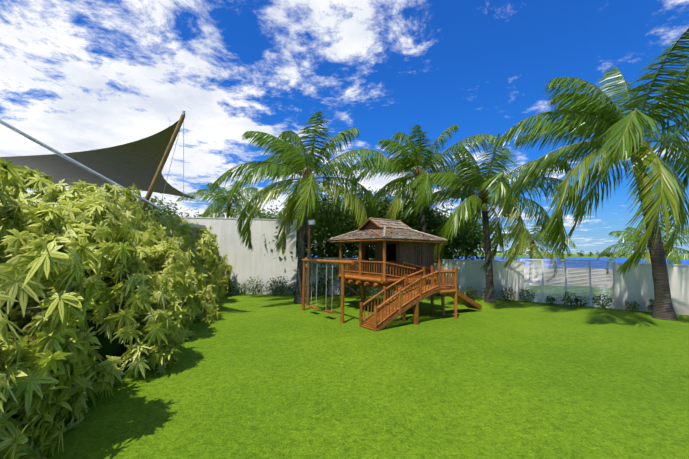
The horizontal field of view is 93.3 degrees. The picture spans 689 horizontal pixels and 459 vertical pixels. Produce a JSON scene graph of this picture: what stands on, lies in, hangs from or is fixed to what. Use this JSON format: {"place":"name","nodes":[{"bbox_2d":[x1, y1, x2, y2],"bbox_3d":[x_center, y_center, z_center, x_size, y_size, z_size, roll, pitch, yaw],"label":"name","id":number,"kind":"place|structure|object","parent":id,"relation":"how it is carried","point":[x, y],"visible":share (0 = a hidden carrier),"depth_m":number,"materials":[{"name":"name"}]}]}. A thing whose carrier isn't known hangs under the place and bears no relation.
{"place":"outdoors","nodes":[
{"label":"outdoors","id":0,"kind":"place"},
{"bbox_2d":[129,220,205,256],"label":"tree","id":1,"kind":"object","parent":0,"point":[194,227],"depth_m":13.30,"materials":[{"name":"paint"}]},
{"bbox_2d":[0,111,197,210],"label":"shade sail","id":2,"kind":"object","parent":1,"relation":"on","point":[140,164],"visible":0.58,"depth_m":10.44,"materials":[{"name":"fabric"}]},
{"bbox_2d":[0,0,688,254],"label":"sky","id":3,"kind":"structure","parent":0,"point":[76,75],"materials":[{"name":"blue"}]},
{"bbox_2d":[12,285,688,458],"bbox_3d":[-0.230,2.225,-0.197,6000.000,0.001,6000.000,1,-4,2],"label":"lawn","id":4,"kind":"structure","parent":0,"point":[264,376],"depth_m":5.40,"materials":[{"name":"green plant"}]},
{"bbox_2d":[0,158,233,458],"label":"hedge","id":5,"kind":"object","parent":4,"relation":"on","point":[96,287],"visible":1,"depth_m":5.16,"materials":[{"name":"green plant"}]},
{"bbox_2d":[124,191,201,216],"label":"tree","id":6,"kind":"object","parent":4,"relation":"on","point":[168,211],"visible":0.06,"depth_m":22.77,"materials":[{"name":"green plant"}]},
{"bbox_2d":[176,181,275,218],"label":"palm tree","id":7,"kind":"object","parent":4,"relation":"on","point":[219,199],"visible":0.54,"depth_m":23.90,"materials":[{"name":"green plant"}]},
{"bbox_2d":[215,201,306,252],"bbox_3d":[-5.361,0.916,21.592,7.255,5.747,6.389,-1,-4,21],"label":"tree","id":8,"kind":"object","parent":4,"relation":"on","point":[260,214],"visible":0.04,"depth_m":20.76,"materials":[{"name":"green plant"}]},
{"bbox_2d":[209,111,390,303],"bbox_3d":[-1.941,-0.813,14.685,7.660,8.241,7.097,1,-4,2],"label":"palm tree","id":9,"kind":"object","parent":4,"relation":"on","point":[308,187],"visible":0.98,"depth_m":14.21,"materials":[{"name":"green plant"}]},
{"bbox_2d":[306,220,315,304],"bbox_3d":[-1.443,1.453,13.885,0.352,3.720,0.180,-1,-4,22],"label":"lamp post","id":10,"kind":"object","parent":4,"relation":"on","point":[311,222],"visible":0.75,"depth_m":13.88,"materials":[{"name":"grey metal"}]},
{"bbox_2d":[306,252,360,292],"bbox_3d":[-0.611,2.402,17.398,3.551,2.332,0.822,1,-4,-3],"label":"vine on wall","id":11,"kind":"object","parent":4,"relation":"on","point":[336,274],"visible":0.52,"depth_m":17.30,"materials":[{"name":"green plant"}]},
{"bbox_2d":[278,182,403,255],"bbox_3d":[-0.210,0.592,19.831,7.158,6.260,7.694,4,-5,-39],"label":"tree","id":12,"kind":"object","parent":4,"relation":"on","point":[335,216],"visible":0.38,"depth_m":17.49,"materials":[{"name":"green plant"}]},
{"bbox_2d":[254,202,483,278],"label":"trees","id":13,"kind":"object","parent":4,"relation":"on","point":[329,250],"visible":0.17,"depth_m":18.92,"materials":[{"name":"green plant"}]},
{"bbox_2d":[302,217,481,331],"bbox_3d":[1.959,1.414,12.818,6.128,3.739,4.491,4,-5,-34],"label":"playhouse","id":14,"kind":"object","parent":4,"relation":"on","point":[404,255],"visible":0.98,"depth_m":11.82,"materials":[{"name":"brown wood"}]},
{"bbox_2d":[347,187,464,249],"bbox_3d":[3.803,0.578,20.477,7.084,6.538,8.413,-2,-5,31],"label":"tree","id":15,"kind":"object","parent":4,"relation":"on","point":[415,218],"visible":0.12,"depth_m":18.83,"materials":[{"name":"green plant"}]},
{"bbox_2d":[350,124,495,298],"bbox_3d":[4.173,-0.954,17.149,7.759,9.046,7.166,-2,-5,35],"label":"palm tree","id":16,"kind":"object","parent":4,"relation":"on","point":[412,159],"visible":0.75,"depth_m":16.53,"materials":[{"name":"green plant"}]},
{"bbox_2d":[181,217,688,314],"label":"boundary wall","id":17,"kind":"structure","parent":4,"relation":"on","point":[636,284],"depth_m":17.13,"materials":[{"name":"white paint"}]},
{"bbox_2d":[219,276,653,311],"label":"shrubs","id":18,"kind":"object","parent":4,"relation":"on","point":[548,298],"visible":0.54,"depth_m":16.35,"materials":[{"name":"green plant"}]},
{"bbox_2d":[396,133,585,302],"bbox_3d":[6.247,-0.491,15.475,8.374,7.940,7.798,1,-4,2],"label":"palm tree","id":19,"kind":"object","parent":4,"relation":"on","point":[500,187],"visible":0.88,"depth_m":15.26,"materials":[{"name":"green plant"}]},
{"bbox_2d":[492,220,576,282],"bbox_3d":[14.736,1.818,26.577,6.186,5.279,5.630,-1,-4,21],"label":"palm tree","id":20,"kind":"object","parent":4,"relation":"on","point":[533,246],"visible":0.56,"depth_m":26.05,"materials":[{"name":"green plant"}]},
{"bbox_2d":[520,259,616,308],"bbox_3d":[10.278,2.436,15.106,3.704,2.060,0.090,-2,-5,36],"label":"louvre fence","id":21,"kind":"object","parent":4,"relation":"on","point":[566,282],"visible":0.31,"depth_m":15.03,"materials":[{"name":"white paint"}]},
{"bbox_2d":[489,28,688,320],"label":"palm tree","id":22,"kind":"object","parent":4,"relation":"on","point":[585,113],"visible":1,"depth_m":11.84,"materials":[{"name":"green plant"}]},
{"bbox_2d":[597,217,688,272],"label":"palm tree","id":23,"kind":"object","parent":4,"relation":"on","point":[675,258],"visible":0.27,"depth_m":24.09,"materials":[{"name":"green plant"}]},
{"bbox_2d":[428,203,510,258],"bbox_3d":[7.188,0.925,21.918,7.912,6.069,6.978,1,-4,2],"label":"tree","id":24,"kind":"object","parent":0,"point":[479,228],"visible":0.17,"depth_m":19.80,"materials":[{"name":"green plant"}]},
{"bbox_2d":[310,254,688,268],"bbox_3d":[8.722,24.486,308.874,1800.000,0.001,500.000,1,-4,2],"label":"sea","id":25,"kind":"structure","parent":0,"point":[623,260],"depth_m":170.57,"materials":[{"name":"blue liquid"}]},
{"bbox_2d":[524,268,612,286],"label":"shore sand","id":26,"kind":"structure","parent":0,"point":[571,276],"depth_m":33.48,"materials":[{"name":"beige sand"}]},
{"bbox_2d":[453,253,688,258],"bbox_3d":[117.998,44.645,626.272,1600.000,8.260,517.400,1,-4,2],"label":"shore land","id":27,"kind":"structure","parent":0,"point":[575,256],"depth_m":486.28,"materials":[{"name":"green plant"}]},
{"bbox_2d":[297,249,671,257],"bbox_3d":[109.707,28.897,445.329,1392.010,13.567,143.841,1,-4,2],"label":"shore trees","id":28,"kind":"object","parent":27,"relation":"on","point":[591,254],"visible":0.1,"depth_m":482.76,"materials":[{"name":"green plant"}]}
]}

